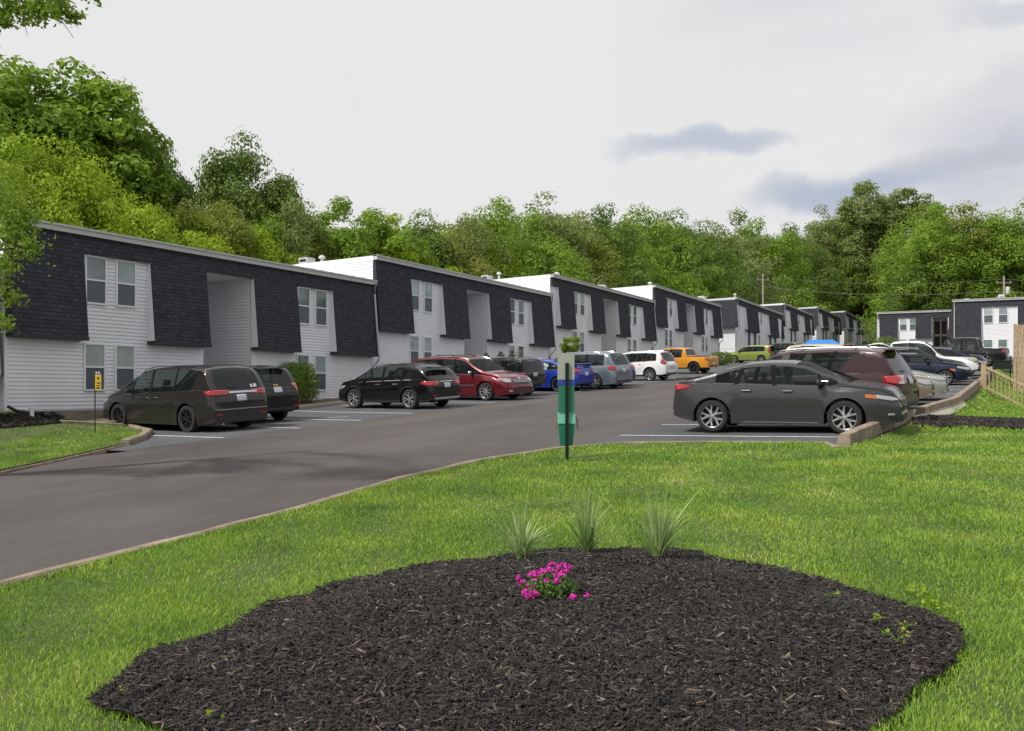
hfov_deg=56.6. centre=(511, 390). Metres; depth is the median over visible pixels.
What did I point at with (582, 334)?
window
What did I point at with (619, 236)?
tree
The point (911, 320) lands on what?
window
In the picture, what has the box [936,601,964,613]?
weed
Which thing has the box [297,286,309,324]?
window
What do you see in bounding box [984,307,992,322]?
window
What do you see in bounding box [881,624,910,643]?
weed
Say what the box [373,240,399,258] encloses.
tree
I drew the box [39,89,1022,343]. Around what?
deep wood
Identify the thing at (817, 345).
minivan
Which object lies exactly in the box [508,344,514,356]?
window
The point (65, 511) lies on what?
road
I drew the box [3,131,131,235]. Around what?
tree
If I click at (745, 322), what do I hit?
townhouse
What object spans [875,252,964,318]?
tree
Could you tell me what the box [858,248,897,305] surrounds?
tree
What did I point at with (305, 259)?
air conditioner
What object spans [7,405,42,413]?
drain hose
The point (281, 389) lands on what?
suv
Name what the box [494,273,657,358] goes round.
apartment building
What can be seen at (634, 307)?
window
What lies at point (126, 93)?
tree
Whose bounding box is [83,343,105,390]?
window
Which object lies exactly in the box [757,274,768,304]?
utility pole
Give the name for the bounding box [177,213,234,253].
tree
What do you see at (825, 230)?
tree
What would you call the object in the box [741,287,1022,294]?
power line
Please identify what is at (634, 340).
window
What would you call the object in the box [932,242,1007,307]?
tree
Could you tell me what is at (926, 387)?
sedan
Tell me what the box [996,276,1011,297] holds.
utility pole
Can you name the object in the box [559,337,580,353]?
sapling
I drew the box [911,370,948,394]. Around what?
sedan
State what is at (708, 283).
tree
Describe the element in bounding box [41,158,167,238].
tree
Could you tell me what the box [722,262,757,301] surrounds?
tree
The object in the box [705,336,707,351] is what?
window
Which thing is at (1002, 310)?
window
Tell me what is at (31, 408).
cleanout pipe
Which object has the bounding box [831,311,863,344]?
townhouse
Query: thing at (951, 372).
sedan
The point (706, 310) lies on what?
window
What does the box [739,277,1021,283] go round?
power line
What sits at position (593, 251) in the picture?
tree
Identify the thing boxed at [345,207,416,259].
tree
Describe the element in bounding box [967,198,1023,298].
tree
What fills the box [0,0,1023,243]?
sky
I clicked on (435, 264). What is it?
tree
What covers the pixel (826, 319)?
townhouse
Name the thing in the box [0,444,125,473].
kerb
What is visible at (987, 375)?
concrete barrier
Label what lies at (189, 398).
minivan
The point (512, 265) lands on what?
tree
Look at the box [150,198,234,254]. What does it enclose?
tree
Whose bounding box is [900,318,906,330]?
window
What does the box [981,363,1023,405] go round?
wood railing
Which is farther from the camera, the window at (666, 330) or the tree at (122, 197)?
the window at (666, 330)
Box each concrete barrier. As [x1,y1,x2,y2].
[836,409,913,446]
[914,394,962,414]
[956,381,979,401]
[976,366,992,386]
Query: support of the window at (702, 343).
in the apartment building at (687, 321)
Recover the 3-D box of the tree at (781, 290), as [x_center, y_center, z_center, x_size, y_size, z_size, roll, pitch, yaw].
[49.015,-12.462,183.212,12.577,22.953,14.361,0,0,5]
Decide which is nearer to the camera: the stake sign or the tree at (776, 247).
the stake sign
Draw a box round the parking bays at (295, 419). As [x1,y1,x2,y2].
[0,346,862,450]
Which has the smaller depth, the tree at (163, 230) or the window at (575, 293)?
the tree at (163, 230)
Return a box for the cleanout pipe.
[29,406,34,416]
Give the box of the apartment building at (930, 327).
[876,310,950,346]
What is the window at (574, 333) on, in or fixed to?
in the apartment building at (594, 317)
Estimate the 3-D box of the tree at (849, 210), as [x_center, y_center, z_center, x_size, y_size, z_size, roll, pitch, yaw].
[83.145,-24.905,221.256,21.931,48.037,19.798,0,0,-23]
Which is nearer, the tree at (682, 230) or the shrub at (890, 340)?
the shrub at (890, 340)
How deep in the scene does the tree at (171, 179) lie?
54.03 m
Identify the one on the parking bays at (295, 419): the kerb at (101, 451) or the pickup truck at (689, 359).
the pickup truck at (689, 359)
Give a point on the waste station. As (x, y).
(566, 421)
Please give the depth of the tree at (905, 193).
217.16 m
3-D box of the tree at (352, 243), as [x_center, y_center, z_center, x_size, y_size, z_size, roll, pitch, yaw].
[-12.133,-3.839,63.877,9.066,18.782,9.691,0,0,28]
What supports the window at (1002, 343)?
in the apartment building at (989, 322)
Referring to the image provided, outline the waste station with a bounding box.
[554,354,578,459]
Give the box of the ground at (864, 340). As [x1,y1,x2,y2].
[40,308,1012,461]
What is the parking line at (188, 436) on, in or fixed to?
on the parking bays at (295, 419)
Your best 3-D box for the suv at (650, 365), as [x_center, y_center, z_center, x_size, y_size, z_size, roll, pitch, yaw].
[7.079,-1.464,54.675,4.720,1.694,2.198,1,3,35]
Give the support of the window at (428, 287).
in the apartment building at (424, 311)
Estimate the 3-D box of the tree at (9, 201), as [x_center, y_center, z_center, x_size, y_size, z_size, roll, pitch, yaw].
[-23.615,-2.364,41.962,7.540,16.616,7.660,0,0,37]
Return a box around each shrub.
[279,361,319,401]
[299,384,319,402]
[710,351,735,365]
[869,336,898,346]
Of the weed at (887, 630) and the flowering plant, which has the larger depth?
the flowering plant
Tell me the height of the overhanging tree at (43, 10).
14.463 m
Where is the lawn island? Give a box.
[0,412,139,469]
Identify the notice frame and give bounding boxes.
[991,356,1012,384]
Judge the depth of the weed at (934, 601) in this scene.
6.33 m
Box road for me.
[0,369,748,579]
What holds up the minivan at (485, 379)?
on the parking bays at (295, 419)
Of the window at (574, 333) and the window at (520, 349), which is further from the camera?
the window at (574, 333)
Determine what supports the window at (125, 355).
in the apartment building at (119, 311)
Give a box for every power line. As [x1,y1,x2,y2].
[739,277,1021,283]
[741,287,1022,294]
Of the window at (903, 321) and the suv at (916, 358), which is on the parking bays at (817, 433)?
the suv at (916, 358)
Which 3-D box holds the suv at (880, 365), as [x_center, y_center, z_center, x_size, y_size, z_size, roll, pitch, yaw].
[6.829,-0.190,22.287,4.812,1.746,2.229,0,3,35]
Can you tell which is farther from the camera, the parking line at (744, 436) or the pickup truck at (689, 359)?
the pickup truck at (689, 359)
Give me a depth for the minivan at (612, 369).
44.32 m
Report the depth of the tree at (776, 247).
176.82 m
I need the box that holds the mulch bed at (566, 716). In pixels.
[90,549,962,730]
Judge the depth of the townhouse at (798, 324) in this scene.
129.64 m
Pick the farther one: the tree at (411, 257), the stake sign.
the tree at (411, 257)
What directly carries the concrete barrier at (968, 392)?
on the parking bays at (817, 433)
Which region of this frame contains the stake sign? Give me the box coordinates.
[94,371,100,432]
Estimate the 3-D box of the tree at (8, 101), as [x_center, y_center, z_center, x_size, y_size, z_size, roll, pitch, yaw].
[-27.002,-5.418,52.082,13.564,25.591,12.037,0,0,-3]
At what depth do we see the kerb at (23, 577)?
10.30 m
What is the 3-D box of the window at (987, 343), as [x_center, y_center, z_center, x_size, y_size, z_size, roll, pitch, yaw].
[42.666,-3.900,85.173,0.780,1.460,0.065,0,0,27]
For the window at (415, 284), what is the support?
in the apartment building at (424, 311)
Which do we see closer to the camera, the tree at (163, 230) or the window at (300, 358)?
the window at (300, 358)
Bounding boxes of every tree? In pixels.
[0,0,101,333]
[0,54,123,230]
[0,56,173,234]
[0,103,86,214]
[0,132,91,227]
[0,168,28,214]
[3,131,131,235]
[31,66,187,241]
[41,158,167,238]
[95,101,192,230]
[123,203,212,248]
[142,141,202,235]
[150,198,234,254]
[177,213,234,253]
[186,125,320,254]
[191,199,260,258]
[226,222,307,264]
[236,210,311,264]
[240,196,342,262]
[297,195,382,260]
[303,234,361,261]
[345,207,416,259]
[361,213,433,264]
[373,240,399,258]
[394,208,463,272]
[413,247,465,272]
[422,212,522,278]
[432,220,497,279]
[444,195,554,278]
[473,239,529,278]
[491,209,592,281]
[505,190,612,287]
[554,254,591,271]
[560,201,659,285]
[564,211,631,287]
[587,258,635,287]
[598,202,709,298]
[621,254,644,285]
[639,207,722,298]
[675,261,731,298]
[679,217,752,298]
[708,206,791,304]
[718,215,829,311]
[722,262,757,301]
[757,274,797,304]
[770,222,850,311]
[798,204,867,301]
[819,240,880,314]
[825,179,910,318]
[842,187,950,299]
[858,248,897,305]
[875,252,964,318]
[876,202,1005,308]
[910,210,1023,310]
[916,200,1023,297]
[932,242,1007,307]
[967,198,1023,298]
[980,251,1023,297]
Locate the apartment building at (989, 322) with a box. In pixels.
[947,297,1023,356]
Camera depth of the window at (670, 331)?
80.35 m
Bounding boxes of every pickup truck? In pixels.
[663,347,718,373]
[942,337,1011,365]
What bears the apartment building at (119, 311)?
on the ground at (864, 340)
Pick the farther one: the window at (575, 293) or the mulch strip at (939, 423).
the window at (575, 293)
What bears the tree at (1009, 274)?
on the ground at (864, 340)
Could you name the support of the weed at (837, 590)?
on the mulch bed at (566, 716)
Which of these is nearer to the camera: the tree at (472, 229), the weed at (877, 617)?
the weed at (877, 617)
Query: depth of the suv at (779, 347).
85.21 m
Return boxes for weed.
[204,709,223,718]
[824,589,840,596]
[872,607,884,622]
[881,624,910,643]
[902,583,928,597]
[921,594,940,608]
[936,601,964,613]
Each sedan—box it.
[536,359,594,391]
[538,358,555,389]
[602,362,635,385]
[673,360,907,433]
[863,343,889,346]
[890,341,979,370]
[898,352,971,384]
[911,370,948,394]
[916,376,934,398]
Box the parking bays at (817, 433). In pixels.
[583,357,1012,449]
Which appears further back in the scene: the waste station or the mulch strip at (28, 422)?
the mulch strip at (28, 422)
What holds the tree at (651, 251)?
on the ground at (864, 340)
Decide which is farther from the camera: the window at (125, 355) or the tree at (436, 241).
the tree at (436, 241)
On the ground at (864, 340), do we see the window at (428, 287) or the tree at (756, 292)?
the tree at (756, 292)
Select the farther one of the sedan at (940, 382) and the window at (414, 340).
the window at (414, 340)
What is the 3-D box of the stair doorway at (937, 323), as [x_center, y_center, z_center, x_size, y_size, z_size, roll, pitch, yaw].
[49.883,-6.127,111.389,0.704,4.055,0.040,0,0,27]
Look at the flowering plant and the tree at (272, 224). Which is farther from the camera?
the tree at (272, 224)
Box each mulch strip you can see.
[0,414,62,427]
[913,415,1023,427]
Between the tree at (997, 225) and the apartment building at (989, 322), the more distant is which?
the tree at (997, 225)
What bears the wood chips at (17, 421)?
on the mulch strip at (28, 422)
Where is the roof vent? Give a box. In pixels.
[318,255,325,261]
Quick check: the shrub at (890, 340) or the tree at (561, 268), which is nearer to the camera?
the tree at (561, 268)
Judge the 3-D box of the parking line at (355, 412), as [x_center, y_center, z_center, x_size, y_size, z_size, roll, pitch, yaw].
[-5.407,0.697,31.619,5.554,0.028,0.120,0,0,35]
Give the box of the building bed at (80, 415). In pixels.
[43,345,849,421]
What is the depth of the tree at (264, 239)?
55.63 m
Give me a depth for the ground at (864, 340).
200.78 m
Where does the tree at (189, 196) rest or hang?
on the ground at (864, 340)
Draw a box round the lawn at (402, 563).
[0,369,1023,730]
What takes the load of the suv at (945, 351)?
on the parking bays at (817, 433)
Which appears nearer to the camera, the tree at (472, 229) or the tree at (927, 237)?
the tree at (472, 229)
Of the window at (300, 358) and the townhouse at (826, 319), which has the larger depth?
the townhouse at (826, 319)
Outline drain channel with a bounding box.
[914,400,966,416]
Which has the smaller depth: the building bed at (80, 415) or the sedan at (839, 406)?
the sedan at (839, 406)
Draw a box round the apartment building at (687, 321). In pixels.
[610,284,722,358]
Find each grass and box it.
[473,493,566,558]
[543,481,630,552]
[614,479,697,558]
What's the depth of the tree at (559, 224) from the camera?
93.41 m
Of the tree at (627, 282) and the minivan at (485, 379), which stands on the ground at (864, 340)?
the tree at (627, 282)
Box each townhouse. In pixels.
[704,297,784,360]
[761,303,814,343]
[799,306,841,342]
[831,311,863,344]
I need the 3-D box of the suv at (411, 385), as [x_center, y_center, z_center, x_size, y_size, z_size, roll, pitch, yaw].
[-4.038,-0.206,33.546,4.530,1.564,2.148,1,3,35]
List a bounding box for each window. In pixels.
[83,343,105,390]
[84,254,106,305]
[114,344,135,390]
[115,259,136,307]
[296,354,309,387]
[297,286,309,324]
[314,289,326,326]
[314,355,326,390]
[409,335,418,362]
[411,279,419,311]
[423,282,432,312]
[423,336,431,357]
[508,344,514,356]
[510,298,514,324]
[517,345,523,356]
[518,300,523,325]
[572,331,577,344]
[574,291,577,314]
[579,332,584,351]
[580,293,584,315]
[627,338,630,351]
[629,304,630,324]
[633,305,636,325]
[633,339,636,350]
[665,329,667,346]
[669,299,671,316]
[669,330,671,346]
[701,336,703,351]
[705,309,707,324]
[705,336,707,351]
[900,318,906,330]
[909,318,914,329]
[983,339,992,353]
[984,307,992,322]
[998,306,1007,322]
[998,339,1007,348]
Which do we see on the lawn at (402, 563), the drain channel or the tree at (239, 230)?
the drain channel
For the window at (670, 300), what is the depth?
80.36 m
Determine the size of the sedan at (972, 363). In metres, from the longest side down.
5.729 x 2.314 x 1.929 m
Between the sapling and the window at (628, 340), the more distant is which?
the window at (628, 340)
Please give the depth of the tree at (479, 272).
76.05 m
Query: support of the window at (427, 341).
in the apartment building at (424, 311)
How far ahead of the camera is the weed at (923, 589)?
6.63 m
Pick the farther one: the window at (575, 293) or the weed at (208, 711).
the window at (575, 293)
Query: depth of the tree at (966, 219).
145.82 m
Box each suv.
[232,365,298,423]
[339,362,460,408]
[483,351,545,396]
[623,350,677,380]
[719,344,918,406]
[731,345,773,362]
[763,342,801,355]
[886,346,966,364]
[934,347,988,374]
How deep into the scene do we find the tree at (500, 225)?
83.46 m
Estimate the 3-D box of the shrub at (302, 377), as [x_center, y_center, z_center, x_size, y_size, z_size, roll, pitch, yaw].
[-8.326,-0.306,36.459,2.131,1.722,2.172,0,0,27]
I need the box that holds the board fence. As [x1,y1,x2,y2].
[1013,324,1023,391]
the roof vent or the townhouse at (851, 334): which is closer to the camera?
the roof vent
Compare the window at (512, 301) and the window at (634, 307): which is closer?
the window at (512, 301)
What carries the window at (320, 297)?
in the apartment building at (119, 311)
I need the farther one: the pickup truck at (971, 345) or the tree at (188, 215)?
the pickup truck at (971, 345)
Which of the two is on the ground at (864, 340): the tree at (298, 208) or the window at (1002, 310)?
the tree at (298, 208)
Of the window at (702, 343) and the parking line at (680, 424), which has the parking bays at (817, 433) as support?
the parking line at (680, 424)
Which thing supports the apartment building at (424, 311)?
on the ground at (864, 340)
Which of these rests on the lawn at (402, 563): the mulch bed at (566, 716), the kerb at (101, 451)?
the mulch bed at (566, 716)
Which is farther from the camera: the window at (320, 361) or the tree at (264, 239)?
the tree at (264, 239)
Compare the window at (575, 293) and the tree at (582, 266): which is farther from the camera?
the tree at (582, 266)
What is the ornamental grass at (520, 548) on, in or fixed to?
on the mulch bed at (566, 716)
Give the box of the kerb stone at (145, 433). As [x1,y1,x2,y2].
[60,420,152,445]
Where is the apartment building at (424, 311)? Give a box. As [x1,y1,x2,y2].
[295,254,555,367]
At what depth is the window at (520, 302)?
54.96 m
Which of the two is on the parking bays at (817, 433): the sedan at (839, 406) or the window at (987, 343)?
the sedan at (839, 406)
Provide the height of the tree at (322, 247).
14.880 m
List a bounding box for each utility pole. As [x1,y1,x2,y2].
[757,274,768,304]
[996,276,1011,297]
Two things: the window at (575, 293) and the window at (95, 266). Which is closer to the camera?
the window at (95, 266)
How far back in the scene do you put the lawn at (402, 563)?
8.47 m
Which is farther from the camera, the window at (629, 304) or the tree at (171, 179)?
the window at (629, 304)
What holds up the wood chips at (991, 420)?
on the mulch strip at (939, 423)
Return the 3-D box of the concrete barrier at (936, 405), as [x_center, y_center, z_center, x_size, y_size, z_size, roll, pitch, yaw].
[11.801,0.537,26.027,0.304,0.858,8.933,0,0,30]
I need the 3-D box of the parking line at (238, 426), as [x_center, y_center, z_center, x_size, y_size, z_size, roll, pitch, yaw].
[-7.900,0.976,26.716,5.554,0.060,0.120,0,0,35]
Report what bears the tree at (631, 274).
on the ground at (864, 340)
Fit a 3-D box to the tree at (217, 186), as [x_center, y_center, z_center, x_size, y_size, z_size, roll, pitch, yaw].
[-16.847,-5.335,62.162,9.586,23.579,12.063,0,0,21]
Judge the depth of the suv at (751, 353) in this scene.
85.55 m
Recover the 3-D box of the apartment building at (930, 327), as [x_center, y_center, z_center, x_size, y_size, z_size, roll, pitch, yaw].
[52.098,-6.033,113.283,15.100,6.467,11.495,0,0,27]
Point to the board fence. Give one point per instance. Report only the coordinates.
(1018, 352)
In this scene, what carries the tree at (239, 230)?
on the ground at (864, 340)
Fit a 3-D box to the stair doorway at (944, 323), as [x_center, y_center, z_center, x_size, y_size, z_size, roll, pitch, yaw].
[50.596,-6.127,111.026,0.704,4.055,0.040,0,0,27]
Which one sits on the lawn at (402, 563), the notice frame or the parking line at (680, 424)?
the notice frame
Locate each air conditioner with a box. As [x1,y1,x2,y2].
[299,256,314,263]
[481,274,492,279]
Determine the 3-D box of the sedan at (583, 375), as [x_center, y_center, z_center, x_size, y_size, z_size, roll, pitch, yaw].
[1.446,-0.751,44.211,4.706,1.469,2.143,1,3,35]
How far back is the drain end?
25.76 m
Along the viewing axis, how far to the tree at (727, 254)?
139.03 m
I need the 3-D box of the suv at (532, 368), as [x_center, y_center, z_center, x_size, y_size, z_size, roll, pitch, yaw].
[-0.799,-0.755,40.817,4.362,1.906,2.139,1,3,35]
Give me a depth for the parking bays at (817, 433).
19.66 m
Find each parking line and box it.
[150,435,224,437]
[203,425,283,427]
[311,411,373,412]
[629,435,811,436]
[662,424,698,424]
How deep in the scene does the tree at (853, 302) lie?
216.85 m
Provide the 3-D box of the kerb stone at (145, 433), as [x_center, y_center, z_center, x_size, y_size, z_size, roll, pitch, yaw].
[-9.818,1.083,24.148,1.859,0.610,5.764,0,0,-38]
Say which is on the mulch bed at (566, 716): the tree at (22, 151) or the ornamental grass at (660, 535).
the ornamental grass at (660, 535)
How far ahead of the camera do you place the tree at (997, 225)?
144.75 m
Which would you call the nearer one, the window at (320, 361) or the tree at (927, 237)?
the window at (320, 361)
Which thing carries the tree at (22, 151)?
on the ground at (864, 340)
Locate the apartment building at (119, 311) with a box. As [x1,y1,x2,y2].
[0,215,379,411]
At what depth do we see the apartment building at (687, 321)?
83.23 m
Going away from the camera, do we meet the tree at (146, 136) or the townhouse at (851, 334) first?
the tree at (146, 136)
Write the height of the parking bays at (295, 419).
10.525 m
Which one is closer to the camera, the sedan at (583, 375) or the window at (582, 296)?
the sedan at (583, 375)
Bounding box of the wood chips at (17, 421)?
[0,411,64,427]
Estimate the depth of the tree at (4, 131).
47.61 m
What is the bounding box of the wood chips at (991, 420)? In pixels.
[910,414,1023,427]
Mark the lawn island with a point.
(24, 432)
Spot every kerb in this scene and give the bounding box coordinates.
[0,441,840,589]
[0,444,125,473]
[98,344,868,423]
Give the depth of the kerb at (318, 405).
34.98 m
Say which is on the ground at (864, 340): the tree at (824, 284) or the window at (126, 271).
the tree at (824, 284)
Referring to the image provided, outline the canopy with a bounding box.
[804,340,839,343]
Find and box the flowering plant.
[515,561,589,600]
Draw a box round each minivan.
[103,364,267,431]
[412,355,532,400]
[537,351,632,388]
[786,344,847,350]
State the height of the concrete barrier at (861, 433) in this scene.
0.896 m
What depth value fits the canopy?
77.38 m
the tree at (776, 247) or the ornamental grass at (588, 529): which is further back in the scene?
the tree at (776, 247)
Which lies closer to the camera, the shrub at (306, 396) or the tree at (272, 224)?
the shrub at (306, 396)
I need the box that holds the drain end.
[40,412,50,416]
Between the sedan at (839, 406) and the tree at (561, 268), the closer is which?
the sedan at (839, 406)
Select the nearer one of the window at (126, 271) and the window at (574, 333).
the window at (126, 271)
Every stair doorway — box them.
[934,321,939,346]
[942,321,946,344]

